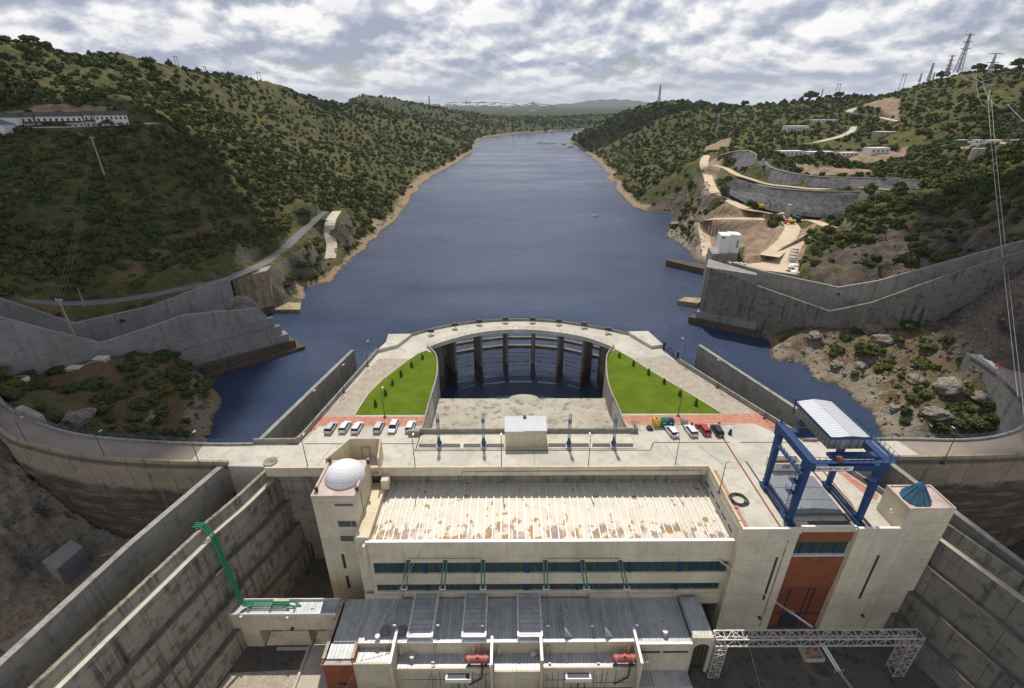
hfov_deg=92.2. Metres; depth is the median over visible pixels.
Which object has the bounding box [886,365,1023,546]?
curved dam wall
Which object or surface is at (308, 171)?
hillside scrub
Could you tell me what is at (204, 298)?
spillway wall
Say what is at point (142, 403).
holm oak
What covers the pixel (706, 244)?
dirt road
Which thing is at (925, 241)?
holm oak
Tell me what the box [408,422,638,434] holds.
wall
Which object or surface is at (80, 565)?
door
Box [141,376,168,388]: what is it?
holm oak
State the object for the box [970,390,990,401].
boulder
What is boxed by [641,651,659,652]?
slot window
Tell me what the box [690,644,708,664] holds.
window
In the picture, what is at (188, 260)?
holm oak
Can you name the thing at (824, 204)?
retaining walls
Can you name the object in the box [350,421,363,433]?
parked car
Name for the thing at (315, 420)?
deck parapet
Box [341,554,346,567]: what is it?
slot window
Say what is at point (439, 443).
ladder mast
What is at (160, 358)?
holm oak
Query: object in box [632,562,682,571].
window
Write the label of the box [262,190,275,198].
holm oak
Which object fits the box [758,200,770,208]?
excavator
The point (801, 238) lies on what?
platform wall
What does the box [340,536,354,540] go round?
window
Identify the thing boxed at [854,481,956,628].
corner tower
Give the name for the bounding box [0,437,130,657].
rocky ground
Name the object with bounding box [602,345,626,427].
basin wall
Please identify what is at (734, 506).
red pavement
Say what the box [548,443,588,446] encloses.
steel grating
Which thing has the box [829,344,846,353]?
holm oak
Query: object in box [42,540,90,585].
rock hut
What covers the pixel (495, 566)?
window
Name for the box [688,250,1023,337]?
spillway wall
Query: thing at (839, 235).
holm oak
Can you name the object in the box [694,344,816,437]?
wing wall
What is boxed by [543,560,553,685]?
insulator string
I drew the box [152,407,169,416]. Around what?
holm oak
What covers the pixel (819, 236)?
holm oak
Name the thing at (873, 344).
holm oak
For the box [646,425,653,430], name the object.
pallet stack
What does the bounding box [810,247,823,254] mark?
holm oak
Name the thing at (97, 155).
utility pole
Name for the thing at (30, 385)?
holm oak
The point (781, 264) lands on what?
storage platform
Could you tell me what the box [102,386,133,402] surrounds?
holm oak
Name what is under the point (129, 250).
holm oak
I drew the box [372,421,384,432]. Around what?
parked car
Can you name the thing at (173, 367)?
holm oak
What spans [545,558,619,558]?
busbar
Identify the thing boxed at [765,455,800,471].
skip container
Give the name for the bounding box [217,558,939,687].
yard floor
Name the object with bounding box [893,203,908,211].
holm oak
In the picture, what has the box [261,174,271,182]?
holm oak
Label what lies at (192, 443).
lamp post
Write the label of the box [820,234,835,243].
holm oak
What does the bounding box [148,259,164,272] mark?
holm oak
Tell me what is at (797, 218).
truck
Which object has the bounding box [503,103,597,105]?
hill
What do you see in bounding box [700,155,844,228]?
dirt road
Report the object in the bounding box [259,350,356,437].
wing wall
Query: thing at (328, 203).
holm oak
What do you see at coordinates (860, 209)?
holm oak
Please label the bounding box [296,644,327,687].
yard paving
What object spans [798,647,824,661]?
scrap crate
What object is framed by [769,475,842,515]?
hatch cover
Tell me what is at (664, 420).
recycling bin
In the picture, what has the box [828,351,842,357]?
holm oak
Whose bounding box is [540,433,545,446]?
door
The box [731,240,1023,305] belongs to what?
spillway wall
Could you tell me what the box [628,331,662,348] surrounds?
quay block
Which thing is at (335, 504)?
window
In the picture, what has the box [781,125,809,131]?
site cabin
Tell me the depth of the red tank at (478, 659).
80.87 m
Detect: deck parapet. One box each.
[253,438,298,443]
[297,349,377,442]
[677,358,802,438]
[846,471,884,506]
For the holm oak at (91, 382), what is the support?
on the ground at (760, 237)
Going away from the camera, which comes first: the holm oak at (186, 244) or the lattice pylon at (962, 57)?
the holm oak at (186, 244)
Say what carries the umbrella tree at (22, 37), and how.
on the ground at (760, 237)
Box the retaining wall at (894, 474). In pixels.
[878,463,1023,574]
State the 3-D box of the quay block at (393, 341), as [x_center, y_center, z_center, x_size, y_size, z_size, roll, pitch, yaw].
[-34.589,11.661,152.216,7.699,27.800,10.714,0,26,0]
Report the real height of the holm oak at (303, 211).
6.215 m
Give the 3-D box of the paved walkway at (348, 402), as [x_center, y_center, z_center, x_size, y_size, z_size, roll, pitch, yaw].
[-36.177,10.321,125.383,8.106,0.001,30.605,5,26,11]
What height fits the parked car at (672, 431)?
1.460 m
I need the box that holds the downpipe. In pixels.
[99,478,168,556]
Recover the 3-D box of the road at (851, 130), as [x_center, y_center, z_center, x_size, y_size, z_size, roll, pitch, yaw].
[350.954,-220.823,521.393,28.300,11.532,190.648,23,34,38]
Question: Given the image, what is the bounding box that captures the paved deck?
[228,336,890,622]
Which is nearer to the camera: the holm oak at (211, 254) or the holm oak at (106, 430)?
the holm oak at (106, 430)
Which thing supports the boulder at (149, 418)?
on the ground at (760, 237)
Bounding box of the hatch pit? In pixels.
[794,521,849,526]
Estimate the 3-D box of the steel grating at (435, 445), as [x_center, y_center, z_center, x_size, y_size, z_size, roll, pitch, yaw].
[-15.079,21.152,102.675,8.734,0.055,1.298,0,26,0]
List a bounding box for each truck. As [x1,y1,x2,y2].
[783,219,795,223]
[791,215,801,220]
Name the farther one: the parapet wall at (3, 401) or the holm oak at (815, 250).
the holm oak at (815, 250)
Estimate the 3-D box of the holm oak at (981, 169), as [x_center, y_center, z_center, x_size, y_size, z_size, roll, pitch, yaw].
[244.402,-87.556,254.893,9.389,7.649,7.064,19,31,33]
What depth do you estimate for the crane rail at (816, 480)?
89.20 m
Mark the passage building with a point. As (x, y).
(304, 623)
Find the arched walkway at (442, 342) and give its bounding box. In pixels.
[411,317,628,390]
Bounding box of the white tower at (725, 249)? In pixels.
[700,231,741,294]
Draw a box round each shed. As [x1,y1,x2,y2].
[954,139,967,146]
[970,139,982,145]
[983,139,1002,143]
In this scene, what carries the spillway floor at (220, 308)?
on the ground at (760, 237)
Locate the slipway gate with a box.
[663,342,679,360]
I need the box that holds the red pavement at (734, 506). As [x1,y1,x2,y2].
[713,470,747,526]
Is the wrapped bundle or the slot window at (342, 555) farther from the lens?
the wrapped bundle
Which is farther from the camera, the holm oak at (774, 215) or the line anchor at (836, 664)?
the holm oak at (774, 215)
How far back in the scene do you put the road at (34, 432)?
102.93 m
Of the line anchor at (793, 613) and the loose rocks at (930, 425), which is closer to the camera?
the line anchor at (793, 613)
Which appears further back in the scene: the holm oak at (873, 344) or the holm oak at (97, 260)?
the holm oak at (97, 260)
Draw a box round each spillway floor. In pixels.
[205,304,223,311]
[802,299,877,309]
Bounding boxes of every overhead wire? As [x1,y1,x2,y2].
[988,105,1017,396]
[991,100,1023,412]
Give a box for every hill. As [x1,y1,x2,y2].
[436,101,514,104]
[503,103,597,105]
[573,99,646,104]
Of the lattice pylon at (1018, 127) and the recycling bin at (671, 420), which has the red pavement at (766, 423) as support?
the recycling bin at (671, 420)
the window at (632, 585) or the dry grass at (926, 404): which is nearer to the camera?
the window at (632, 585)
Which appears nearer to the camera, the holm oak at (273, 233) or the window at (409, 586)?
the window at (409, 586)
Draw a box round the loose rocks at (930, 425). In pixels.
[185,264,1023,441]
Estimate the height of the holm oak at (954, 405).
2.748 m
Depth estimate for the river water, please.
247.54 m
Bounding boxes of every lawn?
[355,351,436,414]
[607,350,719,412]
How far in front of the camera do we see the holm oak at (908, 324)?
162.01 m
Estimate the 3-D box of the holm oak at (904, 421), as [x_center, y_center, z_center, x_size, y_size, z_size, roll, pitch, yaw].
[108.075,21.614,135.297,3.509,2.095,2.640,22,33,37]
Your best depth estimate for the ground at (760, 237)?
246.70 m
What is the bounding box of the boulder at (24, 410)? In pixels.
[15,405,47,423]
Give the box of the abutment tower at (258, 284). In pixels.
[232,266,274,314]
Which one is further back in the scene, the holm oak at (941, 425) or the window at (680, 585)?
the holm oak at (941, 425)
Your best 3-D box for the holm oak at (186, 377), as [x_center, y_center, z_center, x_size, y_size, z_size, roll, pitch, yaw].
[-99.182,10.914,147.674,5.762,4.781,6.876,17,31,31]
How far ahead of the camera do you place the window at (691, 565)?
87.37 m
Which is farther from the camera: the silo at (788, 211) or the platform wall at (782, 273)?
the silo at (788, 211)
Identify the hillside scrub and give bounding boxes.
[0,35,1023,425]
[72,50,1023,197]
[301,91,897,161]
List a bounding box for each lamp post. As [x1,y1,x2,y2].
[15,416,29,448]
[94,429,106,463]
[189,430,197,459]
[301,433,307,466]
[412,433,415,465]
[500,433,501,465]
[588,432,590,465]
[717,461,734,493]
[762,387,771,419]
[940,426,957,464]
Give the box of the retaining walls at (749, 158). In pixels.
[717,150,919,188]
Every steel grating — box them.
[419,444,459,446]
[463,444,503,446]
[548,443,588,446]
[592,443,632,446]
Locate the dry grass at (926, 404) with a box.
[57,319,970,438]
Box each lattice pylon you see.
[657,84,661,104]
[715,116,720,130]
[926,63,933,80]
[944,55,953,74]
[953,33,975,72]
[986,53,1003,73]
[1005,111,1023,141]
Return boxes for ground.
[0,41,1023,559]
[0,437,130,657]
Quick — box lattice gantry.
[706,628,925,677]
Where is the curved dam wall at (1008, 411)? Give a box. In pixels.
[801,352,1023,441]
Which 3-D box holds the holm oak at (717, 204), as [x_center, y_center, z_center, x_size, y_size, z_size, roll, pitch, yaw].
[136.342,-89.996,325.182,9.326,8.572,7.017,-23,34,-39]
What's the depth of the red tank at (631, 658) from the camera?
81.01 m
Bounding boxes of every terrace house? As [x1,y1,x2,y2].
[0,113,23,125]
[17,112,35,125]
[33,112,85,125]
[79,111,95,125]
[91,111,128,125]
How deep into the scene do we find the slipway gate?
139.25 m
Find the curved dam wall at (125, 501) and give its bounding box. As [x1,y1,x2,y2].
[0,426,236,538]
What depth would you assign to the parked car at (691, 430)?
105.58 m
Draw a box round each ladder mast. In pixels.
[436,413,441,447]
[481,413,485,447]
[566,413,571,448]
[610,413,617,447]
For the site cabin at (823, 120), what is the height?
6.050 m
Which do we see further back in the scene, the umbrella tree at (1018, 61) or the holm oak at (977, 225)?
the umbrella tree at (1018, 61)
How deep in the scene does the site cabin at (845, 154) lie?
411.26 m
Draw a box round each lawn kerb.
[353,350,426,415]
[614,348,723,414]
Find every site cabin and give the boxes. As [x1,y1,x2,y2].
[776,150,802,155]
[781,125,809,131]
[803,151,834,156]
[809,119,837,122]
[836,152,858,156]
[862,147,889,154]
[872,131,896,137]
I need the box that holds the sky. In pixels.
[0,0,1023,105]
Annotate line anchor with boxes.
[717,559,812,627]
[820,643,851,687]
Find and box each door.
[63,555,89,583]
[526,433,539,446]
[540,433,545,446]
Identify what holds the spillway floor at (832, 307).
on the ground at (760, 237)
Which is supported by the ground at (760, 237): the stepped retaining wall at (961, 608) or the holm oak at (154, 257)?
the holm oak at (154, 257)
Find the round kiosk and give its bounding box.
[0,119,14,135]
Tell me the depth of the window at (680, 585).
89.53 m
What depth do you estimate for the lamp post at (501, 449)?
93.89 m
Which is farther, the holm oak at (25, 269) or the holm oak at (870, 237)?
the holm oak at (870, 237)
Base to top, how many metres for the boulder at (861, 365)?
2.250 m
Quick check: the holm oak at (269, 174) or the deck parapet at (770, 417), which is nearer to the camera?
the deck parapet at (770, 417)
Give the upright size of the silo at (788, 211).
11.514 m
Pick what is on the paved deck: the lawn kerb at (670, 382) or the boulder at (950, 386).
the lawn kerb at (670, 382)
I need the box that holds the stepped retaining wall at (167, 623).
[28,528,248,687]
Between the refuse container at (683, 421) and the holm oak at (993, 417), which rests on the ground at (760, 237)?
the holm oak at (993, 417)
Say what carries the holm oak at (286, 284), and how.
on the ground at (760, 237)
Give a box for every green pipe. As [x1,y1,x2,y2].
[192,526,288,610]
[194,524,293,607]
[195,522,300,606]
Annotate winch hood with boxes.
[428,329,433,336]
[452,322,457,330]
[581,321,586,329]
[605,327,611,334]
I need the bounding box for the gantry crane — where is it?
[759,398,898,526]
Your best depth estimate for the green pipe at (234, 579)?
86.28 m
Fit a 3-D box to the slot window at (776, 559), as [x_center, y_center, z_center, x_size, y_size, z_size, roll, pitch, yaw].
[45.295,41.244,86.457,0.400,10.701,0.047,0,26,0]
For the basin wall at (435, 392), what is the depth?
125.41 m
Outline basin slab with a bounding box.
[430,394,613,427]
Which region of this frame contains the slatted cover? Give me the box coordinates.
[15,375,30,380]
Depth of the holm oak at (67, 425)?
118.81 m
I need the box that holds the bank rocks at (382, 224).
[317,181,709,276]
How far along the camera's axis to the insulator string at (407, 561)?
84.44 m
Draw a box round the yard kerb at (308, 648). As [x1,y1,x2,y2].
[276,645,310,687]
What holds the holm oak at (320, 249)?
on the ground at (760, 237)
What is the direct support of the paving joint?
on the paved deck
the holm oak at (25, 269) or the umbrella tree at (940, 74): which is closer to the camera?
the holm oak at (25, 269)
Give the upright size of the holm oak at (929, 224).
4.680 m
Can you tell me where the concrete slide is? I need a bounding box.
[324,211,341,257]
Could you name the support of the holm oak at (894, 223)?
on the ground at (760, 237)
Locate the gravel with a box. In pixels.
[219,670,298,687]
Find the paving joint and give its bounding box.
[272,425,724,466]
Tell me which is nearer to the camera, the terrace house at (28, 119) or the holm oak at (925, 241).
the holm oak at (925, 241)
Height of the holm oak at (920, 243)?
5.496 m
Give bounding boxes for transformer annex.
[321,592,715,687]
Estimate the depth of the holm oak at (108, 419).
126.16 m
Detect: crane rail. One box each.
[713,423,871,526]
[745,461,850,521]
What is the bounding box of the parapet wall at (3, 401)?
[0,396,253,445]
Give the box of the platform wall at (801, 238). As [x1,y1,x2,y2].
[772,234,807,259]
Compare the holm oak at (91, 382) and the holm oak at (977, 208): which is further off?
the holm oak at (977, 208)
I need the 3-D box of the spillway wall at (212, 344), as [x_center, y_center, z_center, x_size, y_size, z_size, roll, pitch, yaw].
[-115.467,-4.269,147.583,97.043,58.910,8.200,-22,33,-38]
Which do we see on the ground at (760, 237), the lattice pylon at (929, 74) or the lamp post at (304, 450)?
the lattice pylon at (929, 74)
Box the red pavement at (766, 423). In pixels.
[623,414,774,431]
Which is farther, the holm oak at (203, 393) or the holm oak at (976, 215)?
the holm oak at (976, 215)
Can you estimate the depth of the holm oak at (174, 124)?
311.32 m
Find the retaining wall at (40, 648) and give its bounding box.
[0,465,233,687]
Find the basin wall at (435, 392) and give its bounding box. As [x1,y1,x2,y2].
[421,345,440,427]
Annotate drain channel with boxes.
[304,434,786,450]
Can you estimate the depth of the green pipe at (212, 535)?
85.62 m
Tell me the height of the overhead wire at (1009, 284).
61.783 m
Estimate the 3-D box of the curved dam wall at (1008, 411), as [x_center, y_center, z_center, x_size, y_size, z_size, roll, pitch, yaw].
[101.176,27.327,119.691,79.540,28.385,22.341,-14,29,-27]
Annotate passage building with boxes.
[229,597,340,645]
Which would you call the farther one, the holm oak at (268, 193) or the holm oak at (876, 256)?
the holm oak at (268, 193)
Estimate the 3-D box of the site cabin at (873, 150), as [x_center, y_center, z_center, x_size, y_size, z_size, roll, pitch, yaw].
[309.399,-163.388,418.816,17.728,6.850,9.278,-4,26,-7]
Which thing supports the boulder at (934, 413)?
on the ground at (760, 237)
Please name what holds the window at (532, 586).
in the powerhouse
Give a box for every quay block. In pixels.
[378,334,411,351]
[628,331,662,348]
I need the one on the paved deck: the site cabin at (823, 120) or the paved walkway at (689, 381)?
the paved walkway at (689, 381)
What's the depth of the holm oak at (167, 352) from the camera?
155.09 m
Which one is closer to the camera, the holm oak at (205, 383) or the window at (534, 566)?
the window at (534, 566)
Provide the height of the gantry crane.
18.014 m
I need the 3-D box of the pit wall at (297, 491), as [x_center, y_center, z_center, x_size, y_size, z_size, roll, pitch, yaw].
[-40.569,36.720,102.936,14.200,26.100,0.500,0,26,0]
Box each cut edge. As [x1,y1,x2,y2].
[719,150,921,180]
[725,174,859,191]
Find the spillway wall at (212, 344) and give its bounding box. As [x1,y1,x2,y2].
[0,308,304,378]
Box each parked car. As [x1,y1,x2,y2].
[323,422,337,433]
[338,421,351,432]
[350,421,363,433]
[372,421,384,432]
[387,419,398,432]
[405,420,415,432]
[664,425,679,437]
[683,424,698,436]
[697,423,711,435]
[710,424,724,435]
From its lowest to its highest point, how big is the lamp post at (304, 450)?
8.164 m
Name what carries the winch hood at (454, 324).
on the arched walkway at (442, 342)
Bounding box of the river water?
[208,129,883,442]
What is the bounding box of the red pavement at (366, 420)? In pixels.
[287,416,426,444]
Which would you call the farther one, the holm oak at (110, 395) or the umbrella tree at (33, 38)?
the umbrella tree at (33, 38)
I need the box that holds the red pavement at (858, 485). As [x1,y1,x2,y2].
[837,471,878,499]
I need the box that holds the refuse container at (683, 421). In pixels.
[680,418,687,424]
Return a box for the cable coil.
[728,492,748,506]
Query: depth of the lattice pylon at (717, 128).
585.50 m
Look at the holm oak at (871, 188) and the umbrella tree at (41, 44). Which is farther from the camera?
the umbrella tree at (41, 44)
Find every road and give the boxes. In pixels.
[0,403,228,468]
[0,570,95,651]
[21,211,328,305]
[32,123,155,127]
[698,218,764,255]
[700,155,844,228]
[713,165,889,189]
[759,222,800,257]
[807,127,856,143]
[809,354,1023,463]
[846,107,899,120]
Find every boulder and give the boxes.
[15,405,47,423]
[58,407,96,427]
[91,355,110,362]
[142,411,156,423]
[192,401,202,408]
[223,295,259,309]
[806,330,822,340]
[830,360,843,368]
[855,361,868,368]
[859,323,886,334]
[870,334,896,344]
[889,403,900,412]
[905,373,924,384]
[921,406,953,421]
[931,376,965,396]
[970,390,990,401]
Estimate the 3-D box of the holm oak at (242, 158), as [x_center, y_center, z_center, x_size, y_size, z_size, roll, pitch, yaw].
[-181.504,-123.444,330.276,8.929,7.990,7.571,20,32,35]
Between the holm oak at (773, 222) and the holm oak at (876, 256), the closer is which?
the holm oak at (876, 256)
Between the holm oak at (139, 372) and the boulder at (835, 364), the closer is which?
the holm oak at (139, 372)
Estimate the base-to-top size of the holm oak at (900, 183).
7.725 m
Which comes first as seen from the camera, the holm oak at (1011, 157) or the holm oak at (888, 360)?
the holm oak at (888, 360)
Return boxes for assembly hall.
[712,521,900,629]
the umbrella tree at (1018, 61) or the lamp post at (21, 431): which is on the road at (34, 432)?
the lamp post at (21, 431)
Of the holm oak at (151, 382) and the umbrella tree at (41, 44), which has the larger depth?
the umbrella tree at (41, 44)
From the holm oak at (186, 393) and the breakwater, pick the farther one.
the breakwater
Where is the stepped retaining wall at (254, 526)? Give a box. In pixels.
[195,469,314,597]
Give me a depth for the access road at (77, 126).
257.01 m
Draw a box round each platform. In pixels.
[417,432,635,448]
[730,235,804,273]
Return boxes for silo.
[784,204,792,218]
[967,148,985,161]
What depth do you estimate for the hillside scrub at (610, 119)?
984.90 m
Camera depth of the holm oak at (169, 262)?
192.65 m
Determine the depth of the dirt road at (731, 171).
339.00 m
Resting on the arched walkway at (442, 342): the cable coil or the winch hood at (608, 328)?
the winch hood at (608, 328)
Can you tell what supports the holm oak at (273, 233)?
on the ground at (760, 237)
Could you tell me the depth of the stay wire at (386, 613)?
82.18 m
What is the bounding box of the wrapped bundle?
[789,263,798,266]
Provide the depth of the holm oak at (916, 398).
139.11 m
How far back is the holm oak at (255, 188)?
294.66 m
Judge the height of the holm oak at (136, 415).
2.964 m
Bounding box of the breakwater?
[665,258,704,274]
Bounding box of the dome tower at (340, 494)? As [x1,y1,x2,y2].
[310,438,383,603]
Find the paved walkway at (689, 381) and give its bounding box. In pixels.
[633,356,757,413]
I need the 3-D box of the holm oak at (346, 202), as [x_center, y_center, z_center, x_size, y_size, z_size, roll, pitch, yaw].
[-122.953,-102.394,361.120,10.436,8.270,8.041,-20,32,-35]
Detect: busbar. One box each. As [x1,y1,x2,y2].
[408,558,482,558]
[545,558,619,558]
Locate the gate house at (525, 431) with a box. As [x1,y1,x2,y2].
[505,415,546,446]
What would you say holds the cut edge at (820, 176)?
on the retaining walls at (749, 158)
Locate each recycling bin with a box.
[652,417,660,426]
[660,417,667,426]
[667,417,674,425]
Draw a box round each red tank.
[465,654,489,684]
[612,653,636,684]
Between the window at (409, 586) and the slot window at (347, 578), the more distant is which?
the slot window at (347, 578)
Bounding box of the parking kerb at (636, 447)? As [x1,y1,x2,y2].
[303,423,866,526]
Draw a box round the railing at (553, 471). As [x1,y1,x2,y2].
[472,470,699,471]
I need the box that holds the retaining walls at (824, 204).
[729,185,858,217]
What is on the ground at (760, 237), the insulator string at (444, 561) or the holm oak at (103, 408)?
the holm oak at (103, 408)
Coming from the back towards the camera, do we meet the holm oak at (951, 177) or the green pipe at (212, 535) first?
the holm oak at (951, 177)
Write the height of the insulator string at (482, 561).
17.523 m
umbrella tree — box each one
[17,34,28,40]
[26,35,39,42]
[36,41,51,46]
[803,91,819,100]
[833,91,844,96]
[936,70,950,78]
[971,63,987,70]
[988,64,1003,68]
[1009,57,1023,66]
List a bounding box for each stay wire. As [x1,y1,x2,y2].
[346,549,421,687]
[727,568,760,687]
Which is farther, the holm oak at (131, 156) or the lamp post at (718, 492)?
the holm oak at (131, 156)
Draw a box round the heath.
[0,72,1023,439]
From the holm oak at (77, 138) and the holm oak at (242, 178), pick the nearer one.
the holm oak at (77, 138)
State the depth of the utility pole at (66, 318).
145.94 m
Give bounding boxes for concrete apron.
[192,444,284,465]
[816,440,918,454]
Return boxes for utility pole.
[55,299,75,335]
[89,137,104,174]
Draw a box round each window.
[335,504,352,505]
[338,521,356,526]
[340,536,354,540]
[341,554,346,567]
[346,576,350,587]
[374,563,426,572]
[377,584,428,590]
[426,563,476,572]
[428,584,477,590]
[477,562,529,572]
[478,584,529,589]
[529,584,578,589]
[530,562,580,571]
[579,583,629,588]
[581,562,632,571]
[629,583,677,588]
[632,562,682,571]
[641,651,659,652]
[663,651,687,652]
[678,583,718,587]
[681,561,727,570]
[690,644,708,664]
[762,557,778,599]
[793,542,847,553]
[858,555,879,598]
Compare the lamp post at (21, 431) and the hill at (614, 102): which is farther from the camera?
the hill at (614, 102)
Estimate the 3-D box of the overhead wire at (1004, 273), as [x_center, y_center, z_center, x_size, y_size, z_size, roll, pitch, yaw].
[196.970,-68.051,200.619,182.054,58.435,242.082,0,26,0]
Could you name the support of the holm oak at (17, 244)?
on the ground at (760, 237)
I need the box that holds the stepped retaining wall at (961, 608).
[883,523,1023,687]
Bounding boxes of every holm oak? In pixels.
[0,208,15,217]
[0,376,21,383]
[0,379,23,392]
[0,386,25,398]
[8,239,28,249]
[17,264,36,274]
[17,369,36,379]
[19,378,52,391]
[21,229,44,238]
[21,240,41,251]
[33,243,49,253]
[43,244,63,256]
[44,365,64,376]
[47,385,59,390]
[48,238,68,247]
[49,225,69,236]
[51,267,71,275]
[55,382,81,393]
[55,422,72,428]
[62,232,75,241]
[64,133,82,143]
[70,243,94,253]
[73,231,89,241]
[76,191,90,201]
[76,259,96,271]
[79,375,105,391]
[79,421,101,434]
[86,212,104,221]
[87,171,104,178]
[90,256,106,264]
[91,384,101,391]
[92,403,113,414]
[95,426,121,435]
[97,119,113,126]
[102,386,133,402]
[104,203,120,210]
[104,416,116,422]
[105,428,131,437]
[115,362,140,371]
[116,360,134,366]
[118,391,130,397]
[122,246,133,254]
[122,424,139,431]
[123,151,139,161]
[124,410,149,421]
[125,350,139,358]
[126,124,139,131]
[128,397,152,409]
[130,252,144,259]
[130,278,145,287]
[132,356,145,363]
[132,367,147,376]
[133,246,149,253]
[134,429,161,439]
[135,185,148,193]
[135,426,154,436]
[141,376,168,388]
[144,154,161,163]
[145,254,160,260]
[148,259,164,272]
[149,383,175,395]
[150,395,160,405]
[151,354,169,362]
[152,349,174,358]
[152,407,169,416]
[161,258,177,266]
[161,427,172,435]
[165,121,179,128]
[165,365,180,374]
[165,368,193,380]
[169,429,191,440]
[170,351,180,357]
[171,372,193,383]
[172,382,189,390]
[172,436,188,441]
[175,360,188,367]
[179,240,193,249]
[180,388,197,397]
[182,257,193,263]
[187,138,205,147]
[193,377,215,390]
[196,389,209,397]
[206,251,217,257]
[209,146,219,152]
[235,154,247,161]
[236,175,249,182]
[249,184,263,191]
[252,172,263,179]
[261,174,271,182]
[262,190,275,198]
[264,171,274,176]
[266,197,279,204]
[266,217,276,221]
[266,230,278,237]
[270,224,283,231]
[278,216,290,224]
[280,213,291,218]
[281,193,295,201]
[283,280,291,288]
[285,274,294,281]
[289,181,301,189]
[296,207,310,214]
[310,237,319,245]
[314,245,325,252]
[322,200,332,207]
[338,198,350,205]
[339,192,348,198]
[342,244,350,250]
[355,227,366,234]
[374,208,383,212]
[713,201,724,208]
[767,218,778,226]
[769,213,779,220]
[809,244,825,250]
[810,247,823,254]
[813,241,825,245]
[815,233,831,240]
[820,225,835,233]
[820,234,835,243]
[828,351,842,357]
[829,217,844,225]
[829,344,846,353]
[832,231,848,239]
[838,332,845,338]
[843,233,855,241]
[844,211,855,218]
[849,201,871,211]
[850,224,865,233]
[850,327,861,333]
[851,232,864,239]
[852,342,877,356]
[857,259,876,267]
[858,203,866,211]
[860,234,876,241]
[864,183,878,193]
[866,206,888,216]
[867,342,878,346]
[869,226,881,234]
[870,222,887,232]
[871,254,882,259]
[871,347,886,353]
[872,362,893,372]
[873,190,894,200]
[884,358,897,363]
[886,198,909,207]
[888,218,904,228]
[890,185,908,190]
[890,254,906,262]
[890,335,904,342]
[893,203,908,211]
[894,181,906,185]
[897,373,904,378]
[898,418,910,424]
[900,320,919,329]
[901,252,920,263]
[903,193,921,203]
[903,232,918,240]
[903,393,925,404]
[907,240,924,247]
[909,246,925,254]
[910,357,932,368]
[911,385,921,391]
[915,226,932,232]
[917,342,939,351]
[917,389,935,399]
[918,239,930,245]
[921,222,935,228]
[929,252,946,260]
[930,202,946,212]
[931,419,950,430]
[932,427,946,436]
[935,253,961,263]
[942,424,962,437]
[944,175,959,179]
[945,246,962,254]
[945,400,962,412]
[946,170,962,176]
[950,418,977,432]
[961,388,973,396]
[963,402,985,412]
[964,400,981,408]
[964,412,994,430]
[965,211,985,218]
[966,203,988,210]
[967,205,989,213]
[972,223,984,228]
[973,167,989,174]
[978,398,995,409]
[982,217,999,224]
[986,411,999,423]
[988,211,1007,218]
[994,161,1010,168]
[996,172,1014,179]
[1005,185,1023,197]
[1006,153,1018,160]
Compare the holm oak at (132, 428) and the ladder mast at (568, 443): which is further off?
the holm oak at (132, 428)
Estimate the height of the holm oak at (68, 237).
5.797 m
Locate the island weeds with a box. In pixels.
[56,279,1005,435]
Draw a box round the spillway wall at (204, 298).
[0,277,233,341]
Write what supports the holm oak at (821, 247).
on the ground at (760, 237)
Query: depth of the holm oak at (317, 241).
271.12 m
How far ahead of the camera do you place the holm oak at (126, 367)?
141.41 m
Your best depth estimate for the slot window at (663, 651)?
82.78 m
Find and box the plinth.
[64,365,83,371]
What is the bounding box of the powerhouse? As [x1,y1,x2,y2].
[264,465,740,603]
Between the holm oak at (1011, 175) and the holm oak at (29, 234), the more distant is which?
the holm oak at (1011, 175)
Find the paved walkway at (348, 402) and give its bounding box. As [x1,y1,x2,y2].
[323,358,406,415]
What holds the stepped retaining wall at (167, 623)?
on the yard floor at (787, 667)
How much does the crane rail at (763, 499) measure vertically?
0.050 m
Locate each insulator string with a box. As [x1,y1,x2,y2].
[385,560,409,687]
[428,560,446,687]
[478,560,485,687]
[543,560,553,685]
[580,560,603,685]
[618,560,653,684]
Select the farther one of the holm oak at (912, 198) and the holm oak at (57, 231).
the holm oak at (912, 198)
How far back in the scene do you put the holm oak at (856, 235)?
216.52 m
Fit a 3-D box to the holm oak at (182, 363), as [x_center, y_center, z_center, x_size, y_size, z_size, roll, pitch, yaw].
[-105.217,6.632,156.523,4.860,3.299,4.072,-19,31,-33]
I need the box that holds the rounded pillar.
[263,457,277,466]
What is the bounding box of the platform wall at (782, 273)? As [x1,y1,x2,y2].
[727,261,798,277]
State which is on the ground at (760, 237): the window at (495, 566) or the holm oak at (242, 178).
the holm oak at (242, 178)
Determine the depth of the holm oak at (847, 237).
220.76 m
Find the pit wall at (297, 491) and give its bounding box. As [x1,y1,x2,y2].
[278,476,324,557]
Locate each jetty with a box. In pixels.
[271,302,301,312]
[677,297,700,306]

